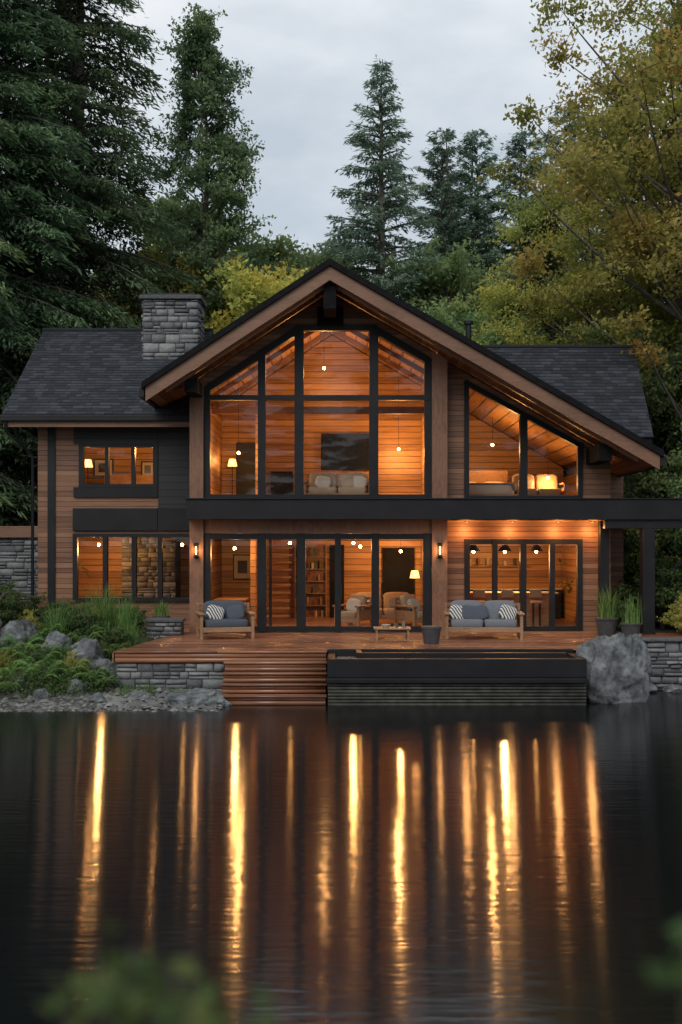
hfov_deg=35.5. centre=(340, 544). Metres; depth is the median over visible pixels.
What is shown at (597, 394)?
roof shingles
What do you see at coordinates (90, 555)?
interior back wall
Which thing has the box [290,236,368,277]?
broadleaf tree
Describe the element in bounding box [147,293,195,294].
chimney cap top
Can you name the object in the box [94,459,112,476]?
framed picture
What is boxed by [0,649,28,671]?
autumn shrub
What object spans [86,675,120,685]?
fern
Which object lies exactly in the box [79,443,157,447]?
frame bar
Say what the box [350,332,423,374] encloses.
roof rafter
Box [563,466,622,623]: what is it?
wall
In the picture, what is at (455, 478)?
side wall
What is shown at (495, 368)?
roof fascia
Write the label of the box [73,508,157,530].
black band
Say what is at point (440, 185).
pine tree
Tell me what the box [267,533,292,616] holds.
staircase
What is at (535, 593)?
bar stool
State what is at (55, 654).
ornamental grass
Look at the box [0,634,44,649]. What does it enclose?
fern
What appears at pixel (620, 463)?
roof soffit
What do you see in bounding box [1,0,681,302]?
sky
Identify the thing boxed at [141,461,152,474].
framed picture
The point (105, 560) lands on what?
frame bar
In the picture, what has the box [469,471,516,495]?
bed
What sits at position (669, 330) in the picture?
maple tree
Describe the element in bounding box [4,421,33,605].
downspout
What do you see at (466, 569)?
frame bar
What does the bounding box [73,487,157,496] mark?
black sill
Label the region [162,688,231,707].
boulder
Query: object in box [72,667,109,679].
fern
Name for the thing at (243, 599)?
dining table
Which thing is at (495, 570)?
frame bar
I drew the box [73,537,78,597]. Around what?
frame bar
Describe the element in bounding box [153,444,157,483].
frame bar
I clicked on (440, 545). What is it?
wall sconce
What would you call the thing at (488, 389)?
side wall
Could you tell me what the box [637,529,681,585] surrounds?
shrub
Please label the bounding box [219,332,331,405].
roof rafter
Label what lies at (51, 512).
black trim
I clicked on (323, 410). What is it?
tie beam
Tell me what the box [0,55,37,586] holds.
cedar tree
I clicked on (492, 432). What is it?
pendant lamp
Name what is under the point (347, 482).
sofa
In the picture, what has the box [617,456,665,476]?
eave gutter
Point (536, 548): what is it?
pendant lamp
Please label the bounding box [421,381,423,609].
partition wall
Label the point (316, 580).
bookcase
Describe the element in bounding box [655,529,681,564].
shrub
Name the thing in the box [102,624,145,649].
shrub
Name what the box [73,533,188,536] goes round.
frame bar
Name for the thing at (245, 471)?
door panel
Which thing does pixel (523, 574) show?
frame bar
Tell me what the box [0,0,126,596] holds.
cedar tree
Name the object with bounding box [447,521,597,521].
ceiling
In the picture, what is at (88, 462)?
floor lamp
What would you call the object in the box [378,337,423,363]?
roof rafter
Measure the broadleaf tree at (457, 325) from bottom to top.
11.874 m
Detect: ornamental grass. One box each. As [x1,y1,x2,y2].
[32,600,77,640]
[39,641,68,663]
[71,586,115,634]
[74,577,140,637]
[82,673,108,688]
[108,592,145,636]
[112,683,144,697]
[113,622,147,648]
[123,679,157,696]
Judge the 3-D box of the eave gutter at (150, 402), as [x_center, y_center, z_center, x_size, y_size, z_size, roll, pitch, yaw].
[-4.960,-3.785,32.000,0.140,0.230,11.000,0,0,0]
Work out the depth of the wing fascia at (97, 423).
28.50 m
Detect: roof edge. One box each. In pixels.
[141,258,329,388]
[330,259,663,456]
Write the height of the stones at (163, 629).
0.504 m
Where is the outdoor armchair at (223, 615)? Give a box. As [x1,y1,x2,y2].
[195,600,255,639]
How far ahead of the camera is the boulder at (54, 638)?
25.07 m
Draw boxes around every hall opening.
[330,545,343,617]
[382,548,413,608]
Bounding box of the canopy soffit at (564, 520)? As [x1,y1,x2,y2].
[447,520,681,520]
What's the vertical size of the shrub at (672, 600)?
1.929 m
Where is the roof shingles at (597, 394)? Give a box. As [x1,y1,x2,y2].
[487,348,653,437]
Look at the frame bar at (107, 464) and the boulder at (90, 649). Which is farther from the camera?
the frame bar at (107, 464)
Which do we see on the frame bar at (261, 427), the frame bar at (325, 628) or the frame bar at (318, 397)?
the frame bar at (318, 397)
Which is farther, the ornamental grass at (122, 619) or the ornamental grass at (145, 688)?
the ornamental grass at (122, 619)
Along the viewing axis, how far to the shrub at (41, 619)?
27.14 m
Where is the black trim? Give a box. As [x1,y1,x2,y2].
[48,427,54,605]
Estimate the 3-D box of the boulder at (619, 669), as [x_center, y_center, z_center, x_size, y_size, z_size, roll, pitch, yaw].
[5.744,2.903,22.847,1.696,2.143,1.344,0,0,-17]
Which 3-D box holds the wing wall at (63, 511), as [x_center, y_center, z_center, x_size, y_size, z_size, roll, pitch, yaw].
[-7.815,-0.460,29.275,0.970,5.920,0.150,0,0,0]
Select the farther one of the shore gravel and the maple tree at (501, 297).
the maple tree at (501, 297)
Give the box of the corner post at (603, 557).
[598,521,608,616]
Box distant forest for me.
[1,168,681,490]
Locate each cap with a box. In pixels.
[0,526,37,537]
[42,328,212,330]
[139,295,206,307]
[144,618,185,621]
[464,320,472,324]
[482,345,633,347]
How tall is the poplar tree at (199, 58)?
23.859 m
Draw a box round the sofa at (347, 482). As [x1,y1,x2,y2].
[304,472,368,493]
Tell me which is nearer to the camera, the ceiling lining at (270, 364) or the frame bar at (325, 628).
the frame bar at (325, 628)
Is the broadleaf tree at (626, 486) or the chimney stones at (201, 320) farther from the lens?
the broadleaf tree at (626, 486)
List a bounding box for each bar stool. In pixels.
[473,590,485,602]
[501,590,514,602]
[530,590,542,625]
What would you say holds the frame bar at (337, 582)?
on the frame bar at (325, 628)
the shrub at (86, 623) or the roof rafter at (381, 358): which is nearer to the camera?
the shrub at (86, 623)
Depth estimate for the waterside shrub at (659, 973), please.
1.25 m
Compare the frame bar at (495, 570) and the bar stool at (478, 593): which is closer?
the frame bar at (495, 570)
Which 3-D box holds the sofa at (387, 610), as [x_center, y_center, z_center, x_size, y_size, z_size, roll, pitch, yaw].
[1.200,1.828,30.600,1.940,0.924,0.910,0,0,0]
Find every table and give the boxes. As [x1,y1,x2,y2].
[214,597,248,618]
[373,621,410,639]
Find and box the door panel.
[236,443,254,493]
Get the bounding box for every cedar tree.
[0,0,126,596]
[0,0,207,525]
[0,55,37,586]
[502,186,578,344]
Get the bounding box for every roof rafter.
[213,332,315,394]
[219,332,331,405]
[332,332,422,383]
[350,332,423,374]
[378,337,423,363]
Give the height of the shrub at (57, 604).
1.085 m
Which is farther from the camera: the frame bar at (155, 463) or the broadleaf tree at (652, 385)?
the broadleaf tree at (652, 385)
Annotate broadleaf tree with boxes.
[58,178,320,326]
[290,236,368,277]
[356,235,523,322]
[407,299,554,344]
[560,319,681,554]
[623,387,676,536]
[655,390,681,543]
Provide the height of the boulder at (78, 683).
0.535 m
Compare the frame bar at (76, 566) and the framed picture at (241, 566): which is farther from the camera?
the framed picture at (241, 566)
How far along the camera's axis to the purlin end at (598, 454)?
27.03 m
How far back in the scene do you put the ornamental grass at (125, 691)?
22.56 m
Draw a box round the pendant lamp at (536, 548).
[530,545,542,552]
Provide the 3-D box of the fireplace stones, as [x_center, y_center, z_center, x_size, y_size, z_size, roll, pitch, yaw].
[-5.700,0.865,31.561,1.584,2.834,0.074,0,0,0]
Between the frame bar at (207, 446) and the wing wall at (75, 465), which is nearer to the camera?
the frame bar at (207, 446)
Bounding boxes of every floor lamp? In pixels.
[85,459,92,483]
[228,459,236,493]
[410,571,419,621]
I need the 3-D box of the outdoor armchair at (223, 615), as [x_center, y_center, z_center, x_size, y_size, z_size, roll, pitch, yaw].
[-2.850,1.838,26.250,1.390,0.924,0.910,0,0,-14]
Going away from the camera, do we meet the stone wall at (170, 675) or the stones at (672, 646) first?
the stone wall at (170, 675)
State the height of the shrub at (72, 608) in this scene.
1.085 m
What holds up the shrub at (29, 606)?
on the ground at (669, 629)
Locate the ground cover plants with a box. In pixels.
[0,612,180,699]
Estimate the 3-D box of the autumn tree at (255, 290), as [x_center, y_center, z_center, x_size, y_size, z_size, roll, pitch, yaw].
[-3.149,-4.333,42.395,10.488,13.010,10.906,0,0,19]
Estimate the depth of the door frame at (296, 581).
29.90 m
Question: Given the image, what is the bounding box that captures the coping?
[642,637,681,641]
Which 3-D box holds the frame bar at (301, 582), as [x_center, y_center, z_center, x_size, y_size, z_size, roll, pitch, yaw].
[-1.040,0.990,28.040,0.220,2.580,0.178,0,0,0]
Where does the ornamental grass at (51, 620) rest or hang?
on the ground at (669, 629)
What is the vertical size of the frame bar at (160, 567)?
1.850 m
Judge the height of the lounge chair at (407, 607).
0.924 m
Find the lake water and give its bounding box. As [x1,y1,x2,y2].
[0,688,681,1023]
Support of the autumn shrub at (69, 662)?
on the ground at (669, 629)
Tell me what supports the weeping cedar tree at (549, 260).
on the ground at (669, 629)
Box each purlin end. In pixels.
[184,378,201,396]
[586,444,611,464]
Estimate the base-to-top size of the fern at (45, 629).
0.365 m
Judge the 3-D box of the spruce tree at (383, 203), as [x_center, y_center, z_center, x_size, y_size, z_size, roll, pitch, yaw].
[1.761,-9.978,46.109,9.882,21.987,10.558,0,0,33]
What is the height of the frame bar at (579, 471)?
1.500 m
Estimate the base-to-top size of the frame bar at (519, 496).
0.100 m
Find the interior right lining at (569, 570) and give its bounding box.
[562,474,576,621]
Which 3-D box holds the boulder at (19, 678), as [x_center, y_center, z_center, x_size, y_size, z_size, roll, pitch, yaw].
[-6.894,3.063,22.941,0.416,0.585,0.707,0,0,0]
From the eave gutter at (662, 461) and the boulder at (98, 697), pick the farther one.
the eave gutter at (662, 461)
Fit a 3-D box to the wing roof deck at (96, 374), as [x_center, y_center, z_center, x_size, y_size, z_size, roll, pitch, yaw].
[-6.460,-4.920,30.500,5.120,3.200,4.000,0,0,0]
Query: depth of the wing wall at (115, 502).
29.20 m
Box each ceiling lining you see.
[206,303,331,405]
[332,298,428,384]
[447,362,591,465]
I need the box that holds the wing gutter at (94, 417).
[0,415,188,420]
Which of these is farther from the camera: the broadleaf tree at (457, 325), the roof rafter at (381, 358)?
the broadleaf tree at (457, 325)
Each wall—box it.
[38,427,72,607]
[73,444,78,486]
[73,497,188,532]
[73,602,188,627]
[79,448,188,597]
[204,297,431,385]
[220,335,562,616]
[250,533,256,624]
[256,401,257,493]
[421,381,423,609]
[447,363,463,624]
[464,373,581,442]
[464,522,581,538]
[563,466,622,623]
[582,441,609,630]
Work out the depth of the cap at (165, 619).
27.05 m
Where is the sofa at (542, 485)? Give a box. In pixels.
[507,474,567,495]
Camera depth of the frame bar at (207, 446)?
27.98 m
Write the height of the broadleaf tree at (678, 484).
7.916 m
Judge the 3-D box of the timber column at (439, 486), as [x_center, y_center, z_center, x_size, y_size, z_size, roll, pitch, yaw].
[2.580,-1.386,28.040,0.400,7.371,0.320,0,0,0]
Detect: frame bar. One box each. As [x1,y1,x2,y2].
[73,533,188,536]
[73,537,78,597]
[73,598,188,601]
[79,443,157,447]
[79,444,84,483]
[79,484,157,487]
[103,537,107,597]
[105,444,109,483]
[131,444,135,483]
[132,537,136,597]
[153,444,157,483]
[158,537,162,597]
[204,325,301,393]
[204,391,210,493]
[204,494,431,497]
[204,533,210,602]
[207,395,428,400]
[211,534,431,538]
[254,626,421,630]
[257,533,266,631]
[258,355,265,497]
[294,330,303,497]
[295,325,376,331]
[297,533,305,631]
[335,533,340,631]
[369,329,377,497]
[371,533,378,631]
[373,324,431,364]
[423,533,430,625]
[424,362,431,493]
[463,380,583,448]
[464,380,468,495]
[464,496,582,497]
[464,539,469,599]
[470,539,576,543]
[492,539,497,599]
[519,414,527,497]
[519,539,526,630]
[527,626,576,630]
[549,539,554,630]
[576,539,582,630]
[577,443,582,495]
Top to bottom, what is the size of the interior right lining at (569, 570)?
4.390 m
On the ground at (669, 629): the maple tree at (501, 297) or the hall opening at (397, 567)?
the maple tree at (501, 297)
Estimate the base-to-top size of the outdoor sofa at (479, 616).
0.924 m
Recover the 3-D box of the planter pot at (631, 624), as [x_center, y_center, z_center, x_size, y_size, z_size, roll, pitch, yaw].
[7.200,1.734,26.707,1.115,1.133,1.099,0,0,0]
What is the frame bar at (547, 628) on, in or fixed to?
on the ground floor
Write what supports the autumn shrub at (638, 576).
on the ground at (669, 629)
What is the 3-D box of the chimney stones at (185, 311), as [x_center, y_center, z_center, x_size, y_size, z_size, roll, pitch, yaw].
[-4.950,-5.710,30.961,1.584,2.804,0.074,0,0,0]
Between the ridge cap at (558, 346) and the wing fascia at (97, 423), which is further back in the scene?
the ridge cap at (558, 346)
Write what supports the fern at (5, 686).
on the shore gravel
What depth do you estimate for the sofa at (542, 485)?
30.68 m
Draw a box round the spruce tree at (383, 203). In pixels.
[315,55,456,318]
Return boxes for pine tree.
[398,127,493,306]
[431,128,515,308]
[479,129,582,338]
[527,104,605,329]
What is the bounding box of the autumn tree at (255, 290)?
[199,253,307,333]
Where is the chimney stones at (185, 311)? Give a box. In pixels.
[143,300,197,359]
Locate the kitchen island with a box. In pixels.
[470,591,558,624]
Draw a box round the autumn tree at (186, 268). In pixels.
[21,243,252,435]
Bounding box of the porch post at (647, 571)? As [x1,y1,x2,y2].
[640,529,654,633]
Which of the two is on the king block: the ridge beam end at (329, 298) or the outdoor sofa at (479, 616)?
the ridge beam end at (329, 298)
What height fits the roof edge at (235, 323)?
3.233 m
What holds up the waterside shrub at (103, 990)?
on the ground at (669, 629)
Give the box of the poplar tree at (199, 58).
[131,3,279,322]
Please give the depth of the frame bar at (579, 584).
28.24 m
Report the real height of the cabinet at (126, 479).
1.100 m
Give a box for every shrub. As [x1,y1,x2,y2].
[0,573,26,600]
[0,583,26,633]
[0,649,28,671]
[2,588,56,619]
[15,608,45,629]
[35,602,76,634]
[37,595,76,615]
[38,921,281,1023]
[60,650,88,674]
[63,597,98,631]
[67,608,111,636]
[94,608,133,627]
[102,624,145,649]
[113,604,151,629]
[555,529,665,585]
[559,529,680,622]
[610,551,681,628]
[611,597,639,630]
[623,555,679,625]
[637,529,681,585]
[642,921,681,1005]
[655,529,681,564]
[657,591,681,633]
[661,567,681,611]
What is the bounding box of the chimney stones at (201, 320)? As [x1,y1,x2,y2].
[198,300,204,343]
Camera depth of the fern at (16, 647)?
24.33 m
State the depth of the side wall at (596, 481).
28.30 m
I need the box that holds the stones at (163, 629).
[146,623,180,639]
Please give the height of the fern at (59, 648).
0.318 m
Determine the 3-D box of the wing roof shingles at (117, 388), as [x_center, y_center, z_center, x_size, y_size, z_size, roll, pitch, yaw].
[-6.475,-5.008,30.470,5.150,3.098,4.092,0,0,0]
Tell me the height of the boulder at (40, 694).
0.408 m
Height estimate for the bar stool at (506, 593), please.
1.020 m
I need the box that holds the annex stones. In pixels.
[0,538,37,604]
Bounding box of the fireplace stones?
[122,538,174,596]
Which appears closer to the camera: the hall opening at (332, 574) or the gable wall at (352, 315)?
the gable wall at (352, 315)
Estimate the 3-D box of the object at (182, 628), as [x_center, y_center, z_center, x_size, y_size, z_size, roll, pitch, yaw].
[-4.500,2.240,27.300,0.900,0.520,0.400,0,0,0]
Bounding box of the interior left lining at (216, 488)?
[211,407,221,600]
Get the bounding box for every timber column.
[189,376,203,632]
[431,351,446,632]
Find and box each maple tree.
[454,137,681,472]
[476,0,681,445]
[542,0,681,402]
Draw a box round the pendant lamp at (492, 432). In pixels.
[491,417,493,445]
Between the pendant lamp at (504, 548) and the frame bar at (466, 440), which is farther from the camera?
the pendant lamp at (504, 548)
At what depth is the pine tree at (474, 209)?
53.62 m
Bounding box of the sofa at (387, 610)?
[350,592,414,625]
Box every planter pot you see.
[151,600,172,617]
[421,626,441,643]
[592,583,629,635]
[615,594,643,635]
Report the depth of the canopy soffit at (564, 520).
27.70 m
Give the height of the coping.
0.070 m
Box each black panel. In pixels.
[74,427,157,443]
[158,427,188,507]
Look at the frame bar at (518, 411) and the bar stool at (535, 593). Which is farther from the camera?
the bar stool at (535, 593)
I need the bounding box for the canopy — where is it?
[186,499,681,519]
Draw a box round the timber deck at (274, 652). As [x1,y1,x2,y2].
[112,633,681,704]
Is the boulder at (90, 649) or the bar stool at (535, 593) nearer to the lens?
the boulder at (90, 649)
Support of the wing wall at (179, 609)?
on the ground floor
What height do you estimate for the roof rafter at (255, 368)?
2.387 m
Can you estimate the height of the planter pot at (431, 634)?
0.407 m
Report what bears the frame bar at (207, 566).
on the frame bar at (325, 628)
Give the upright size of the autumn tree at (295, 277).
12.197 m
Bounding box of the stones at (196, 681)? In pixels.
[117,663,223,697]
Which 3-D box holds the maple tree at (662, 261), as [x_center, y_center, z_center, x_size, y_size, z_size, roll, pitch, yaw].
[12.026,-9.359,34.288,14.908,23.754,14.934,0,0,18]
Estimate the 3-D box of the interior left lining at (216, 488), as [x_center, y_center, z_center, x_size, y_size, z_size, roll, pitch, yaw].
[-3.774,-0.855,30.890,0.048,6.290,5.380,0,0,0]
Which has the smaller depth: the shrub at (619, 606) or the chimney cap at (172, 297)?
the shrub at (619, 606)
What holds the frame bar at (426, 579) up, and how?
on the ground floor
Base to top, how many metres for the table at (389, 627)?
0.441 m
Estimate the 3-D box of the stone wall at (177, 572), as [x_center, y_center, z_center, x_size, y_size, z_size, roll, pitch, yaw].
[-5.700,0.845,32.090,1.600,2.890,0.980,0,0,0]
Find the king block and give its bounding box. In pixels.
[317,307,342,324]
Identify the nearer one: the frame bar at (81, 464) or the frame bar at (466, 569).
the frame bar at (466, 569)
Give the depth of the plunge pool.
21.96 m
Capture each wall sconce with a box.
[193,543,198,557]
[438,543,442,557]
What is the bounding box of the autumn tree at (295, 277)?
[273,267,392,292]
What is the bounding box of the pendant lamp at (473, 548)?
[470,544,479,552]
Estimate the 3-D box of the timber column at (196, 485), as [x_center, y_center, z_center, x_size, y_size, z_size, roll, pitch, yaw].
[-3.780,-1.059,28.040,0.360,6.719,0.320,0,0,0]
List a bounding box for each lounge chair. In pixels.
[332,594,370,625]
[392,594,422,625]
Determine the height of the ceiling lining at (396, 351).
1.628 m
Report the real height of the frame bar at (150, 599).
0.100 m
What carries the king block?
on the frame bar at (335, 328)
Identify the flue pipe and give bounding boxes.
[466,324,471,339]
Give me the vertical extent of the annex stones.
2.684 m
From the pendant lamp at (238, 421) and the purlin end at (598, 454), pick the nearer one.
the purlin end at (598, 454)
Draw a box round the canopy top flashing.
[184,498,681,498]
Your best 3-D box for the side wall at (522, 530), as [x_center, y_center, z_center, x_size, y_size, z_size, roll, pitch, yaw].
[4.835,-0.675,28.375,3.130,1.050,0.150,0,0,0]
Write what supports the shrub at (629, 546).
on the ground at (669, 629)
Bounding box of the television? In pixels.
[321,433,368,484]
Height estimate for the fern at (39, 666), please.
0.567 m
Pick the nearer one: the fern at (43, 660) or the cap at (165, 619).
the fern at (43, 660)
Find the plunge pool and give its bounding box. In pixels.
[326,649,588,704]
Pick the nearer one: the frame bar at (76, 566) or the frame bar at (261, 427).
the frame bar at (261, 427)
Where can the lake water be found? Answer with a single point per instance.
(326, 863)
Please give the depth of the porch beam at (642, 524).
27.48 m
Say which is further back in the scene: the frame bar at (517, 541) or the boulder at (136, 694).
the frame bar at (517, 541)
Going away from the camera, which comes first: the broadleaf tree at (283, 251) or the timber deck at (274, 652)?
the timber deck at (274, 652)
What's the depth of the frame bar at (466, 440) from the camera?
28.25 m
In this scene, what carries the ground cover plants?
on the ground at (669, 629)
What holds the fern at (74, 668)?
on the ground at (669, 629)
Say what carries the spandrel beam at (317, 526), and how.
on the frame bar at (317, 536)
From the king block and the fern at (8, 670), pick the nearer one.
the fern at (8, 670)
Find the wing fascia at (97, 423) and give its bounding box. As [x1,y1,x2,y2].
[3,421,188,426]
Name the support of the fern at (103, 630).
on the ground at (669, 629)
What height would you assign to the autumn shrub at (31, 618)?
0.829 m
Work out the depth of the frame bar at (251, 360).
27.93 m
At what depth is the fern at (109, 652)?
24.73 m
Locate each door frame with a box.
[269,533,271,625]
[296,533,296,625]
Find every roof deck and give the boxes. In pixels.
[5,331,212,414]
[502,348,651,442]
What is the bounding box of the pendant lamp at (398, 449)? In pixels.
[397,377,399,450]
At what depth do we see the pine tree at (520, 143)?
52.77 m
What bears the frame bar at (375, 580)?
on the frame bar at (325, 628)
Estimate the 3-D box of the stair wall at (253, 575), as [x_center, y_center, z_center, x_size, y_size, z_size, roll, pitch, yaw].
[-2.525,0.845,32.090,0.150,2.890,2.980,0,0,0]
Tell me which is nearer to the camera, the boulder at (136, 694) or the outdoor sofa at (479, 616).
the boulder at (136, 694)
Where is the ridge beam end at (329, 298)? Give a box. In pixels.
[323,282,335,317]
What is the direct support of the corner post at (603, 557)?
on the ground at (669, 629)
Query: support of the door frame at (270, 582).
on the ground floor
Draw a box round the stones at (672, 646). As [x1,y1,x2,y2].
[645,642,681,688]
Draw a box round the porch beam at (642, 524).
[603,521,681,528]
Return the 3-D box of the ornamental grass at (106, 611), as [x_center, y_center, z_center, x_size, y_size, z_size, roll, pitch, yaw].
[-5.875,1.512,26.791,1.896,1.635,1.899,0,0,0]
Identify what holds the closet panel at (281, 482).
on the upper floor
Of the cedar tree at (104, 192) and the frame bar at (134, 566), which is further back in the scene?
the cedar tree at (104, 192)
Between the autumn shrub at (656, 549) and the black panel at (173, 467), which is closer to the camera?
the black panel at (173, 467)
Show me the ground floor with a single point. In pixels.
(291, 621)
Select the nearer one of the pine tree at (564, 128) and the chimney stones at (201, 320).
the chimney stones at (201, 320)
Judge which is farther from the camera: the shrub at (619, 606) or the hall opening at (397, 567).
the hall opening at (397, 567)
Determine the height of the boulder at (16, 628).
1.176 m
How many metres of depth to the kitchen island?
30.45 m
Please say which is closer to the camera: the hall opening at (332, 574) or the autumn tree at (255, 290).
the hall opening at (332, 574)
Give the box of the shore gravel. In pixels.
[0,677,226,711]
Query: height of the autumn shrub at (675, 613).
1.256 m
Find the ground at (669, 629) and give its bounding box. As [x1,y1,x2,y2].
[0,471,681,710]
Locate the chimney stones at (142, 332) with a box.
[141,301,142,356]
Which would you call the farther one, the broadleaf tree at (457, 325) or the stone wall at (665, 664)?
the broadleaf tree at (457, 325)
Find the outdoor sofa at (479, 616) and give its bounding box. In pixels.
[443,600,524,639]
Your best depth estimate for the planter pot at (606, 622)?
26.95 m
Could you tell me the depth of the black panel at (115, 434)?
29.16 m
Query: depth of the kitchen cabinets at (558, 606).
32.98 m
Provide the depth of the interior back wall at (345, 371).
33.60 m
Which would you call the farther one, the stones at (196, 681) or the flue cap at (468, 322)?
the flue cap at (468, 322)
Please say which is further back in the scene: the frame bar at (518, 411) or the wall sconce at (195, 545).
the frame bar at (518, 411)
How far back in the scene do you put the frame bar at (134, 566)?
29.13 m
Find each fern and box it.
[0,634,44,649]
[0,644,47,660]
[0,663,18,680]
[0,680,24,690]
[7,651,65,669]
[10,654,72,680]
[34,622,67,634]
[44,644,77,656]
[45,659,95,676]
[68,627,107,641]
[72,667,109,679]
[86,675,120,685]
[91,625,124,636]
[101,642,130,654]
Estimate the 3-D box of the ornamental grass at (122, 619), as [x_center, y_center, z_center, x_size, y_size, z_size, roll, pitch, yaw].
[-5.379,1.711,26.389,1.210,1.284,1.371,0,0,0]
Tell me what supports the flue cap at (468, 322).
on the flue pipe
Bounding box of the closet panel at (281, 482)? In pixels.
[271,471,292,493]
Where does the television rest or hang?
attached to the interior back wall at (345, 371)
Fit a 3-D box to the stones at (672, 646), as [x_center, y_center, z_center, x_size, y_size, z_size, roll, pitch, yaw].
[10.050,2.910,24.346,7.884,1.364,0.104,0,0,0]
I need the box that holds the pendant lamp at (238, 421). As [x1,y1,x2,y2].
[237,382,239,453]
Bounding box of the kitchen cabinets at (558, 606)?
[470,558,561,618]
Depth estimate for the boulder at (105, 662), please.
23.66 m
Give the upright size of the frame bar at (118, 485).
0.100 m
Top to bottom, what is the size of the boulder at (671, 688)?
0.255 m
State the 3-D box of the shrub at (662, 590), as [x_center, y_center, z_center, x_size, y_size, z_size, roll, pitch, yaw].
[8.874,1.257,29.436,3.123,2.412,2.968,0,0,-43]
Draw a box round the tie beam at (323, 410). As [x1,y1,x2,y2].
[212,407,423,413]
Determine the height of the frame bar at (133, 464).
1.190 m
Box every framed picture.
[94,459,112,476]
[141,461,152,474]
[233,554,249,579]
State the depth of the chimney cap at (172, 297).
30.90 m
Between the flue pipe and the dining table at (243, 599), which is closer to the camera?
the dining table at (243, 599)
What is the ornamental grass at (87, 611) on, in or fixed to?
on the ground at (669, 629)
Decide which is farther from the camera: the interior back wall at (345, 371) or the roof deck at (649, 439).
the interior back wall at (345, 371)
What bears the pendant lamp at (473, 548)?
hanging from the ceiling
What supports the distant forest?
on the ground at (669, 629)
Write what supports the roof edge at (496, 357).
attached to the roof soffit at (620, 463)
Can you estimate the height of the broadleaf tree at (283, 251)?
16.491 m
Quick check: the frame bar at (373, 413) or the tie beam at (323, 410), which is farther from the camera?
the tie beam at (323, 410)
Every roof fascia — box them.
[145,266,329,400]
[330,266,659,469]
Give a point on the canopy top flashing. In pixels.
(432, 498)
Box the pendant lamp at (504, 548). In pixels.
[498,545,510,552]
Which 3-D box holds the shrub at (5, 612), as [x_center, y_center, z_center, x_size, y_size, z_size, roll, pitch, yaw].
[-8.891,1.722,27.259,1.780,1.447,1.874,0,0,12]
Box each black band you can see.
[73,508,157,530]
[158,508,188,529]
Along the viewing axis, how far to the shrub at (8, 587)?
28.99 m
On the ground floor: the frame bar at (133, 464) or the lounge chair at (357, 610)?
the lounge chair at (357, 610)
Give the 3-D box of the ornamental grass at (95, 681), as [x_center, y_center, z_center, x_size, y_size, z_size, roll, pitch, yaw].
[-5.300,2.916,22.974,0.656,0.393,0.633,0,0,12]
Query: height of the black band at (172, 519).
0.610 m
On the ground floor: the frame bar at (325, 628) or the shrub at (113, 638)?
the frame bar at (325, 628)
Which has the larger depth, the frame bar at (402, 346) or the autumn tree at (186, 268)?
the autumn tree at (186, 268)
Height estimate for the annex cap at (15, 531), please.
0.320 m
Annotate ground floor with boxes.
[72,617,597,632]
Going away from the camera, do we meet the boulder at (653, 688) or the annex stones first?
the boulder at (653, 688)
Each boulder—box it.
[0,619,42,651]
[10,674,28,691]
[33,688,48,701]
[41,631,72,657]
[62,637,104,671]
[66,679,87,695]
[89,657,116,678]
[89,692,105,702]
[126,690,146,702]
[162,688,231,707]
[576,632,651,703]
[649,682,657,692]
[662,684,680,692]
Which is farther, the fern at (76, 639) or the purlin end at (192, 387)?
the purlin end at (192, 387)
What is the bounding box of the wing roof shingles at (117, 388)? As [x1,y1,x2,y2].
[2,331,212,414]
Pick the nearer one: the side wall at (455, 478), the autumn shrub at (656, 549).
the side wall at (455, 478)
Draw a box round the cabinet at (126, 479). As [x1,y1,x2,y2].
[104,475,152,483]
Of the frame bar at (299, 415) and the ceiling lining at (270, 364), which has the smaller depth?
the frame bar at (299, 415)
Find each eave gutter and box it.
[139,388,159,407]
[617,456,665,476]
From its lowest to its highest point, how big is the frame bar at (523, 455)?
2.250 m
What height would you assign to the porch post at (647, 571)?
2.738 m
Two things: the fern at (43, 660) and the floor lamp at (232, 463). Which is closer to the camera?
the fern at (43, 660)
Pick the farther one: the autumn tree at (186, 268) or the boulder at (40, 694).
the autumn tree at (186, 268)
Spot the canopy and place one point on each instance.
(433, 509)
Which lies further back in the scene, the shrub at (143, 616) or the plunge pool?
the shrub at (143, 616)
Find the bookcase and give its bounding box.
[295,544,326,617]
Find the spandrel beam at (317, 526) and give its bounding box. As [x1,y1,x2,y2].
[204,520,431,532]
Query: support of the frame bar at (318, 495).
on the spandrel back
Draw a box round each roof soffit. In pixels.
[151,291,331,414]
[332,290,651,474]

